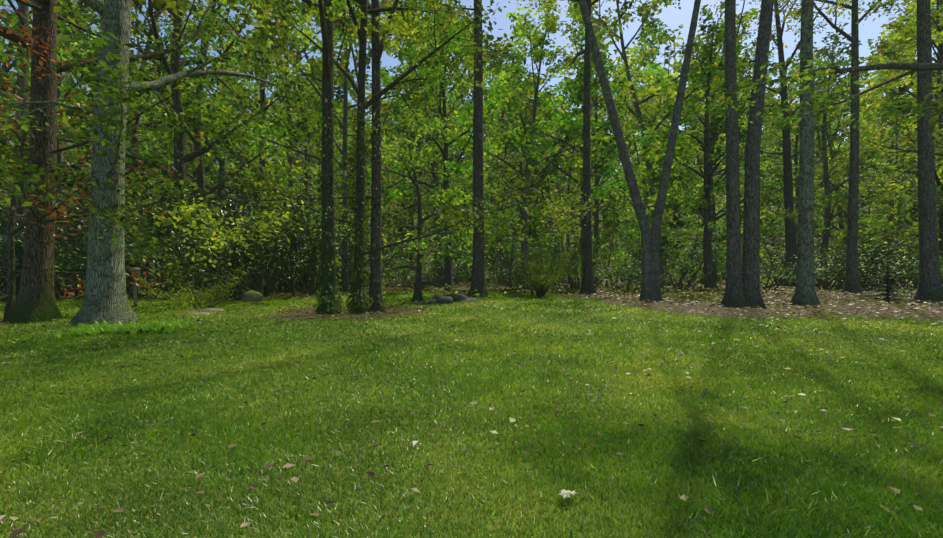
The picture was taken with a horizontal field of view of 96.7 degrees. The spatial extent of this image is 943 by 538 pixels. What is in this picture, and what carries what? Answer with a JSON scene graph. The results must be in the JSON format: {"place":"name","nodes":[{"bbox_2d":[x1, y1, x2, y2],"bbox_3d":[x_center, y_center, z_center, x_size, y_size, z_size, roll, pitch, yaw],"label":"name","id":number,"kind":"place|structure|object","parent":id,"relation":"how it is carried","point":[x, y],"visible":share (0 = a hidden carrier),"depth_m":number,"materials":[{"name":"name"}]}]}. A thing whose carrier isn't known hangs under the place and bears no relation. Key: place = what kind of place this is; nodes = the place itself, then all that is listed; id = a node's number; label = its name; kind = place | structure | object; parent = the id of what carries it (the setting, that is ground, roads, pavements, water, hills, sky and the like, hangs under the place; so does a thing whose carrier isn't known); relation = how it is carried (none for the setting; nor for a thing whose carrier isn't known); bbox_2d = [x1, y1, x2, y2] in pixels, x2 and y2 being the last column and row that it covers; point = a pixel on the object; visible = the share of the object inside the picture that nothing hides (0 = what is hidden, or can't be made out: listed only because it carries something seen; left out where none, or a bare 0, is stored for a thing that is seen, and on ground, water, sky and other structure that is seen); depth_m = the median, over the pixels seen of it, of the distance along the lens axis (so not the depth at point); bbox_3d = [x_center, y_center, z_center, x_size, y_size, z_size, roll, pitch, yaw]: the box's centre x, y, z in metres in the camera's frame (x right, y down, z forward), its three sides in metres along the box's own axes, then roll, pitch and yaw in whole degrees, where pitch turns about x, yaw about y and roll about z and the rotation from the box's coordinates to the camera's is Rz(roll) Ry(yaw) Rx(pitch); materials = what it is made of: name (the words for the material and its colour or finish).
{"place":"outdoors","nodes":[
{"label":"outdoors","id":0,"kind":"place"},
{"bbox_2d":[0,290,942,537],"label":"grass","id":1,"kind":"structure","parent":0,"point":[866,504],"depth_m":3.92,"materials":[{"name":"green plant"}]},
{"bbox_2d":[0,279,942,537],"bbox_3d":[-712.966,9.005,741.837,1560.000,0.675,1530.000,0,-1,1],"label":"ground","id":2,"kind":"structure","parent":0,"point":[639,304],"depth_m":5.04,"materials":[{"name":"green plant"}]},
{"bbox_2d":[0,154,86,301],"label":"shrub","id":3,"kind":"object","parent":2,"relation":"on","point":[3,258],"visible":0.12,"depth_m":16.04,"materials":[{"name":"green plant"}]},
{"bbox_2d":[0,0,100,206],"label":"forest tree","id":4,"kind":"object","parent":2,"relation":"on","point":[6,70],"visible":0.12,"depth_m":25.42,"materials":[{"name":"green plant"}]},
{"bbox_2d":[0,200,132,298],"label":"shrub","id":5,"kind":"object","parent":2,"relation":"on","point":[58,292],"visible":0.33,"depth_m":15.97,"materials":[{"name":"green plant"}]},
{"bbox_2d":[0,0,138,295],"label":"tree","id":6,"kind":"object","parent":2,"relation":"on","point":[21,91],"visible":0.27,"depth_m":18.08,"materials":[{"name":"green plant"}]},
{"bbox_2d":[0,1,186,274],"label":"forest tree","id":7,"kind":"object","parent":2,"relation":"on","point":[60,57],"visible":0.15,"depth_m":24.64,"materials":[{"name":"green plant"}]},
{"bbox_2d":[1,31,190,283],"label":"forest tree","id":8,"kind":"object","parent":2,"relation":"on","point":[66,84],"visible":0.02,"depth_m":31.60,"materials":[{"name":"green plant"}]},
{"bbox_2d":[0,0,199,318],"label":"red maple tree","id":9,"kind":"object","parent":2,"relation":"on","point":[10,296],"visible":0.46,"depth_m":10.87,"materials":[{"name":"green plant"}]},
{"bbox_2d":[0,0,215,87],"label":"tree","id":10,"kind":"object","parent":2,"relation":"on","point":[33,5],"visible":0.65,"depth_m":12.23,"materials":[{"name":"green plant"}]},
{"bbox_2d":[21,181,209,297],"bbox_3d":[-13.942,-1.251,17.031,5.988,5.039,6.206,-1,-1,42],"label":"shrub","id":11,"kind":"object","parent":2,"relation":"on","point":[66,253],"visible":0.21,"depth_m":16.77,"materials":[{"name":"green plant"}]},
{"bbox_2d":[40,316,199,337],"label":"grass","id":12,"kind":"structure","parent":2,"relation":"on","point":[135,328],"depth_m":8.97,"materials":[{"name":"green plant"}]},
{"bbox_2d":[9,0,241,226],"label":"forest tree","id":13,"kind":"object","parent":2,"relation":"on","point":[135,139],"visible":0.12,"depth_m":29.97,"materials":[{"name":"green plant"}]},
{"bbox_2d":[0,0,259,323],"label":"oak tree","id":14,"kind":"object","parent":2,"relation":"on","point":[35,301],"visible":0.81,"depth_m":10.72,"materials":[{"name":"green plant"}]},
{"bbox_2d":[55,209,213,297],"bbox_3d":[-13.453,-0.694,16.881,6.341,3.897,3.828,0,-1,-12],"label":"shrub","id":15,"kind":"object","parent":2,"relation":"on","point":[140,266],"visible":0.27,"depth_m":16.61,"materials":[{"name":"green plant"}]},
{"bbox_2d":[0,0,302,327],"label":"oak tree","id":16,"kind":"object","parent":2,"relation":"on","point":[105,297],"visible":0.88,"depth_m":10.20,"materials":[{"name":"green plant"}]},
{"bbox_2d":[0,0,310,292],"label":"forest tree","id":17,"kind":"object","parent":2,"relation":"on","point":[174,10],"visible":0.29,"depth_m":19.77,"materials":[{"name":"green plant"}]},
{"bbox_2d":[69,0,298,286],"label":"forest tree","id":18,"kind":"object","parent":2,"relation":"on","point":[194,143],"visible":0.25,"depth_m":28.59,"materials":[{"name":"green plant"}]},
{"bbox_2d":[143,85,241,244],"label":"forest tree","id":19,"kind":"object","parent":2,"relation":"on","point":[207,181],"visible":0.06,"depth_m":37.40,"materials":[{"name":"green plant"}]},
{"bbox_2d":[134,260,255,313],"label":"bush","id":20,"kind":"object","parent":2,"relation":"on","point":[210,304],"visible":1,"depth_m":13.04,"materials":[{"name":"green plant"}]},
{"bbox_2d":[126,6,302,238],"bbox_3d":[-21.363,-10.530,35.435,11.571,24.361,12.209,0,-1,17],"label":"forest tree","id":21,"kind":"object","parent":2,"relation":"on","point":[221,160],"visible":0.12,"depth_m":34.99,"materials":[{"name":"green plant"}]},
{"bbox_2d":[124,183,305,299],"bbox_3d":[-9.013,-1.143,15.508,5.683,4.783,5.890,0,-1,-27],"label":"shrub","id":22,"kind":"object","parent":2,"relation":"on","point":[256,286],"visible":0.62,"depth_m":15.73,"materials":[{"name":"green plant"}]},
{"bbox_2d":[158,212,274,295],"bbox_3d":[-11.441,-0.719,19.053,4.693,3.950,4.864,0,-1,-26],"label":"shrub","id":23,"kind":"object","parent":2,"relation":"on","point":[196,283],"visible":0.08,"depth_m":17.94,"materials":[{"name":"green plant"}]},
{"bbox_2d":[124,142,309,300],"bbox_3d":[-10.115,-1.899,16.645,8.243,6.356,5.777,0,-1,9],"label":"shrub","id":24,"kind":"object","parent":2,"relation":"on","point":[234,215],"visible":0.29,"depth_m":16.15,"materials":[{"name":"green plant"}]},
{"bbox_2d":[135,0,351,284],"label":"forest tree","id":25,"kind":"object","parent":2,"relation":"on","point":[308,16],"visible":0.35,"depth_m":24.38,"materials":[{"name":"green plant"}]},
{"bbox_2d":[169,0,370,281],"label":"forest tree","id":26,"kind":"object","parent":2,"relation":"on","point":[298,144],"visible":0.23,"depth_m":30.59,"materials":[{"name":"green plant"}]},
{"bbox_2d":[225,223,321,293],"bbox_3d":[-8.960,-0.527,19.939,3.884,3.517,6.171,0,-1,-3],"label":"shrub","id":27,"kind":"object","parent":2,"relation":"on","point":[286,285],"visible":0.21,"depth_m":19.49,"materials":[{"name":"green plant"}]},
{"bbox_2d":[235,162,321,291],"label":"sapling","id":28,"kind":"object","parent":2,"relation":"on","point":[309,226],"visible":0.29,"depth_m":20.09,"materials":[{"name":"green plant"}]},
{"bbox_2d":[187,0,394,314],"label":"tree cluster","id":29,"kind":"object","parent":2,"relation":"on","point":[328,300],"visible":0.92,"depth_m":12.12,"materials":[{"name":"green plant"}]},
{"bbox_2d":[150,0,433,312],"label":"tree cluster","id":30,"kind":"object","parent":2,"relation":"on","point":[377,301],"visible":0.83,"depth_m":12.53,"materials":[{"name":"green plant"}]},
{"bbox_2d":[267,211,343,295],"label":"shrub","id":31,"kind":"object","parent":2,"relation":"on","point":[310,264],"visible":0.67,"depth_m":18.17,"materials":[{"name":"green plant"}]},
{"bbox_2d":[232,85,381,248],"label":"forest tree","id":32,"kind":"object","parent":2,"relation":"on","point":[306,182],"visible":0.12,"depth_m":41.14,"materials":[{"name":"green plant"}]},
{"bbox_2d":[216,0,445,291],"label":"forest tree","id":33,"kind":"object","parent":2,"relation":"on","point":[308,116],"visible":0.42,"depth_m":20.66,"materials":[{"name":"green plant"}]},
{"bbox_2d":[296,72,401,260],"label":"forest tree","id":34,"kind":"object","parent":2,"relation":"on","point":[351,131],"visible":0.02,"depth_m":44.51,"materials":[{"name":"green plant"}]},
{"bbox_2d":[266,2,438,285],"bbox_3d":[-7.719,-10.143,29.372,14.149,23.274,10.466,0,-1,34],"label":"forest tree","id":35,"kind":"object","parent":2,"relation":"on","point":[355,59],"visible":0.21,"depth_m":28.80,"materials":[{"name":"green plant"}]},
{"bbox_2d":[296,195,423,286],"bbox_3d":[-6.659,-1.642,24.380,5.273,5.802,7.524,0,-1,23],"label":"shrub","id":36,"kind":"object","parent":2,"relation":"on","point":[390,250],"visible":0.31,"depth_m":25.23,"materials":[{"name":"green plant"}]},
{"bbox_2d":[335,230,411,283],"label":"shrub","id":37,"kind":"object","parent":2,"relation":"on","point":[341,269],"visible":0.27,"depth_m":21.49,"materials":[{"name":"green plant"}]},
{"bbox_2d":[337,95,449,281],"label":"forest tree","id":38,"kind":"object","parent":2,"relation":"on","point":[402,259],"visible":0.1,"depth_m":45.15,"materials":[{"name":"green plant"}]},
{"bbox_2d":[244,0,573,313],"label":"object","id":39,"kind":"object","parent":2,"relation":"on","point":[358,302],"visible":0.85,"depth_m":12.32,"materials":[{"name":"green plant"}]},
{"bbox_2d":[308,0,519,284],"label":"forest tree","id":40,"kind":"object","parent":2,"relation":"on","point":[433,161],"visible":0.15,"depth_m":34.19,"materials":[{"name":"green plant"}]},
{"bbox_2d":[340,2,490,280],"bbox_3d":[-4.739,-12.345,38.119,13.586,27.962,14.219,0,-1,-13],"label":"forest tree","id":41,"kind":"object","parent":2,"relation":"on","point":[421,84],"visible":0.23,"depth_m":37.78,"materials":[{"name":"green plant"}]},
{"bbox_2d":[368,160,464,284],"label":"sapling","id":42,"kind":"object","parent":2,"relation":"on","point":[405,220],"visible":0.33,"depth_m":33.48,"materials":[{"name":"green plant"}]},
{"bbox_2d":[299,101,540,301],"bbox_3d":[-1.929,-2.349,15.114,8.208,8.253,6.552,0,-1,24],"label":"dogwood tree","id":43,"kind":"object","parent":2,"relation":"on","point":[419,282],"visible":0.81,"depth_m":15.27,"materials":[{"name":"green plant"}]},
{"bbox_2d":[384,55,494,282],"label":"forest tree","id":44,"kind":"object","parent":2,"relation":"on","point":[449,84],"visible":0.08,"depth_m":42.50,"materials":[{"name":"green plant"}]},
{"bbox_2d":[391,0,489,298],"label":"tree","id":45,"kind":"object","parent":2,"relation":"on","point":[478,283],"visible":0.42,"depth_m":16.43,"materials":[{"name":"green plant"}]},
{"bbox_2d":[355,5,546,287],"bbox_3d":[-1.701,-7.331,26.125,10.867,17.517,9.762,0,-1,-26],"label":"forest tree","id":46,"kind":"object","parent":2,"relation":"on","point":[467,110],"visible":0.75,"depth_m":24.77,"materials":[{"name":"green plant"}]},
{"bbox_2d":[371,111,532,271],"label":"midstory tree","id":47,"kind":"object","parent":2,"relation":"on","point":[466,257],"visible":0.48,"depth_m":29.97,"materials":[{"name":"green plant"}]},
{"bbox_2d":[0,282,942,537],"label":"fallen leaves","id":48,"kind":"object","parent":2,"relation":"on","point":[770,292],"visible":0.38,"depth_m":12.61,"materials":[{"name":"brown plant"}]},
{"bbox_2d":[427,33,523,282],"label":"forest tree","id":49,"kind":"object","parent":2,"relation":"on","point":[487,73],"visible":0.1,"depth_m":38.81,"materials":[{"name":"green plant"}]},
{"bbox_2d":[420,3,545,279],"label":"forest tree","id":50,"kind":"object","parent":2,"relation":"on","point":[449,101],"depth_m":48.78,"materials":[{"name":"green plant"}]},
{"bbox_2d":[440,47,548,281],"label":"forest tree","id":51,"kind":"object","parent":2,"relation":"on","point":[496,66],"visible":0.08,"depth_m":44.71,"materials":[{"name":"green plant"}]},
{"bbox_2d":[469,204,552,288],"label":"sapling","id":52,"kind":"object","parent":2,"relation":"on","point":[510,265],"visible":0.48,"depth_m":25.82,"materials":[{"name":"green plant"}]},
{"bbox_2d":[485,235,548,287],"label":"shrub","id":53,"kind":"object","parent":2,"relation":"on","point":[501,268],"visible":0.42,"depth_m":28.90,"materials":[{"name":"green plant"}]},
{"bbox_2d":[434,0,616,290],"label":"forest tree","id":54,"kind":"object","parent":2,"relation":"on","point":[550,24],"visible":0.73,"depth_m":24.37,"materials":[{"name":"green plant"}]},
{"bbox_2d":[484,84,572,268],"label":"forest tree","id":55,"kind":"object","parent":2,"relation":"on","point":[517,163],"visible":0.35,"depth_m":37.86,"materials":[{"name":"green plant"}]},
{"bbox_2d":[508,242,577,296],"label":"bush","id":56,"kind":"object","parent":2,"relation":"on","point":[542,279],"visible":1,"depth_m":16.91,"materials":[{"name":"green plant"}]},
{"bbox_2d":[508,0,607,294],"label":"tree","id":57,"kind":"object","parent":2,"relation":"on","point":[587,288],"visible":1,"depth_m":18.77,"materials":[{"name":"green plant"}]},
{"bbox_2d":[498,73,638,282],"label":"forest tree","id":58,"kind":"object","parent":2,"relation":"on","point":[573,195],"visible":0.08,"depth_m":44.01,"materials":[{"name":"green plant"}]},
{"bbox_2d":[511,26,667,283],"bbox_3d":[7.599,-7.296,27.749,8.249,17.506,8.704,0,-1,-32],"label":"forest tree","id":59,"kind":"object","parent":2,"relation":"on","point":[607,169],"visible":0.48,"depth_m":27.66,"materials":[{"name":"green plant"}]},
{"bbox_2d":[543,226,637,289],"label":"shrub","id":60,"kind":"object","parent":2,"relation":"on","point":[575,285],"visible":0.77,"depth_m":23.44,"materials":[{"name":"green plant"}]},
{"bbox_2d":[505,0,690,283],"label":"forest tree","id":61,"kind":"object","parent":2,"relation":"on","point":[654,87],"visible":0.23,"depth_m":36.00,"materials":[{"name":"green plant"}]},
{"bbox_2d":[565,207,640,286],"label":"sapling","id":62,"kind":"object","parent":2,"relation":"on","point":[610,249],"visible":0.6,"depth_m":26.44,"materials":[{"name":"green plant"}]},
{"bbox_2d":[592,255,641,290],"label":"shrub","id":63,"kind":"object","parent":2,"relation":"on","point":[610,279],"visible":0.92,"depth_m":22.26,"materials":[{"name":"green plant"}]},
{"bbox_2d":[578,0,657,301],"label":"fork tree","id":64,"kind":"object","parent":2,"relation":"on","point":[648,292],"visible":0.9,"depth_m":15.57,"materials":[{"name":"grey plant"}]},
{"bbox_2d":[578,15,711,281],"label":"forest tree","id":65,"kind":"object","parent":2,"relation":"on","point":[659,72],"visible":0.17,"depth_m":44.42,"materials":[{"name":"green plant"}]},
{"bbox_2d":[599,68,702,246],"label":"forest tree","id":66,"kind":"object","parent":2,"relation":"on","point":[675,207],"visible":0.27,"depth_m":40.25,"materials":[{"name":"green plant"}]},
{"bbox_2d":[565,0,737,284],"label":"forest tree","id":67,"kind":"object","parent":2,"relation":"on","point":[645,13],"visible":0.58,"depth_m":30.76,"materials":[{"name":"green plant"}]},
{"bbox_2d":[620,0,700,301],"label":"fork tree","id":68,"kind":"object","parent":2,"relation":"on","point":[662,193],"visible":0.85,"depth_m":15.74,"materials":[{"name":"grey plant"}]},
{"bbox_2d":[605,130,723,279],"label":"midstory tree","id":69,"kind":"object","parent":2,"relation":"on","point":[682,198],"visible":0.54,"depth_m":26.81,"materials":[{"name":"green plant"}]},
{"bbox_2d":[627,232,725,286],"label":"shrub","id":70,"kind":"object","parent":2,"relation":"on","point":[698,269],"visible":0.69,"depth_m":29.18,"materials":[{"name":"green plant"}]},
{"bbox_2d":[630,261,724,289],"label":"shrub","id":71,"kind":"object","parent":2,"relation":"on","point":[682,275],"visible":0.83,"depth_m":23.48,"materials":[{"name":"green plant"}]},
{"bbox_2d":[632,59,772,282],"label":"forest tree","id":72,"kind":"object","parent":2,"relation":"on","point":[700,184],"visible":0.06,"depth_m":43.91,"materials":[{"name":"green plant"}]},
{"bbox_2d":[620,4,799,287],"bbox_3d":[15.189,-7.648,26.668,8.405,18.286,8.868,0,-1,-17],"label":"forest tree","id":73,"kind":"object","parent":2,"relation":"on","point":[708,165],"visible":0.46,"depth_m":26.50,"materials":[{"name":"green plant"}]},
{"bbox_2d":[653,0,796,282],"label":"forest tree","id":74,"kind":"object","parent":2,"relation":"on","point":[740,19],"visible":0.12,"depth_m":37.10,"materials":[{"name":"green plant"}]},
{"bbox_2d":[668,11,798,283],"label":"forest tree","id":75,"kind":"object","parent":2,"relation":"on","point":[763,184],"visible":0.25,"depth_m":34.14,"materials":[{"name":"green plant"}]},
{"bbox_2d":[720,0,747,307],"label":"double tree","id":76,"kind":"object","parent":2,"relation":"on","point":[734,296],"visible":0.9,"depth_m":13.76,"materials":[{"name":"grey plant"}]},
{"bbox_2d":[742,0,773,308],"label":"double tree","id":77,"kind":"object","parent":2,"relation":"on","point":[751,261],"visible":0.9,"depth_m":13.84,"materials":[{"name":"grey plant"}]},
{"bbox_2d":[708,234,829,289],"bbox_3d":[15.905,-0.351,22.556,5.428,3.270,3.807,0,-1,36],"label":"shrub","id":78,"kind":"object","parent":2,"relation":"on","point":[790,274],"visible":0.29,"depth_m":22.54,"materials":[{"name":"green plant"}]},
{"bbox_2d":[713,72,848,282],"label":"forest tree","id":79,"kind":"object","parent":2,"relation":"on","point":[763,211],"visible":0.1,"depth_m":45.67,"materials":[{"name":"green plant"}]},
{"bbox_2d":[721,37,876,276],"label":"forest tree","id":80,"kind":"object","parent":2,"relation":"on","point":[771,131],"visible":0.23,"depth_m":38.10,"materials":[{"name":"green plant"}]},
{"bbox_2d":[737,0,861,287],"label":"tree","id":81,"kind":"object","parent":2,"relation":"on","point":[789,212],"visible":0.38,"depth_m":29.12,"materials":[{"name":"green plant"}]},
{"bbox_2d":[760,222,840,282],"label":"shrub","id":82,"kind":"object","parent":2,"relation":"on","point":[783,261],"visible":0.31,"depth_m":34.79,"materials":[{"name":"green plant"}]},
{"bbox_2d":[761,107,846,280],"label":"forest tree","id":83,"kind":"object","parent":2,"relation":"on","point":[777,149],"visible":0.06,"depth_m":48.07,"materials":[{"name":"green plant"}]},
{"bbox_2d":[790,0,820,305],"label":"tree","id":84,"kind":"object","parent":2,"relation":"on","point":[805,293],"visible":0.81,"depth_m":14.47,"materials":[{"name":"grey plant"}]},
{"bbox_2d":[760,131,890,246],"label":"midstory tree","id":85,"kind":"object","parent":2,"relation":"on","point":[839,158],"visible":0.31,"depth_m":34.26,"materials":[{"name":"green plant"}]},
{"bbox_2d":[760,22,917,281],"bbox_3d":[29.449,-8.729,32.948,11.915,20.517,11.118,0,-1,-8],"label":"forest tree","id":86,"kind":"object","parent":2,"relation":"on","point":[842,203],"visible":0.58,"depth_m":32.54,"materials":[{"name":"green plant"}]},
{"bbox_2d":[770,61,908,277],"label":"forest tree","id":87,"kind":"object","parent":2,"relation":"on","point":[847,121],"visible":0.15,"depth_m":39.01,"materials":[{"name":"green plant"}]},
{"bbox_2d":[746,0,942,293],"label":"tree","id":88,"kind":"object","parent":2,"relation":"on","point":[852,284],"visible":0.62,"depth_m":19.36,"materials":[{"name":"grey plant"}]},
{"bbox_2d":[780,83,915,248],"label":"forest tree","id":89,"kind":"object","parent":2,"relation":"on","point":[833,148],"visible":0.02,"depth_m":51.21,"materials":[{"name":"green plant"}]},
{"bbox_2d":[793,243,907,289],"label":"shrub","id":90,"kind":"object","parent":2,"relation":"on","point":[825,285],"visible":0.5,"depth_m":23.35,"materials":[{"name":"green plant"}]},
{"bbox_2d":[792,21,942,262],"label":"forest tree","id":91,"kind":"object","parent":2,"relation":"on","point":[891,55],"visible":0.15,"depth_m":41.70,"materials":[{"name":"green plant"}]},
{"bbox_2d":[817,229,918,289],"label":"shrub","id":92,"kind":"object","parent":2,"relation":"on","point":[887,241],"visible":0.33,"depth_m":24.05,"materials":[{"name":"green plant"}]},
{"bbox_2d":[822,249,918,289],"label":"shrub","id":93,"kind":"object","parent":2,"relation":"on","point":[873,264],"visible":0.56,"depth_m":22.76,"materials":[{"name":"green plant"}]},
{"bbox_2d":[820,100,938,283],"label":"midstory tree","id":94,"kind":"object","parent":2,"relation":"on","point":[896,132],"visible":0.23,"depth_m":38.47,"materials":[{"name":"green plant"}]},
{"bbox_2d":[834,0,942,286],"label":"forest tree","id":95,"kind":"object","parent":2,"relation":"on","point":[913,47],"visible":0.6,"depth_m":25.76,"materials":[{"name":"green plant"}]},
{"bbox_2d":[857,254,921,302],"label":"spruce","id":96,"kind":"object","parent":2,"relation":"on","point":[888,286],"visible":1,"depth_m":15.12,"materials":[{"name":"green plant"}]},
{"bbox_2d":[847,0,942,229],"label":"forest tree","id":97,"kind":"object","parent":2,"relation":"on","point":[883,43],"visible":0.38,"depth_m":34.88,"materials":[{"name":"green plant"}]},
{"bbox_2d":[848,0,942,302],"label":"tree","id":98,"kind":"object","parent":2,"relation":"on","point":[930,287],"visible":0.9,"depth_m":15.12,"materials":[{"name":"grey plant"}]},
{"bbox_2d":[860,92,938,258],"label":"forest tree","id":99,"kind":"object","parent":2,"relation":"on","point":[880,165],"visible":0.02,"depth_m":48.12,"materials":[{"name":"green plant"}]},
{"bbox_2d":[858,166,942,286],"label":"sapling","id":100,"kind":"object","parent":2,"relation":"on","point":[904,205],"visible":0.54,"depth_m":23.87,"materials":[{"name":"green plant"}]},
{"bbox_2d":[865,59,942,245],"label":"forest tree","id":101,"kind":"object","parent":2,"relation":"on","point":[885,168],"visible":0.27,"depth_m":41.25,"materials":[{"name":"green plant"}]},
{"bbox_2d":[0,0,942,176],"label":"sky","id":102,"kind":"structure","parent":0,"point":[673,17],"materials":[{"name":"blue"}]},
{"bbox_2d":[659,53,942,144],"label":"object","id":103,"kind":"object","parent":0,"point":[807,75],"visible":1,"depth_m":10.16,"materials":[{"name":"green plant"}]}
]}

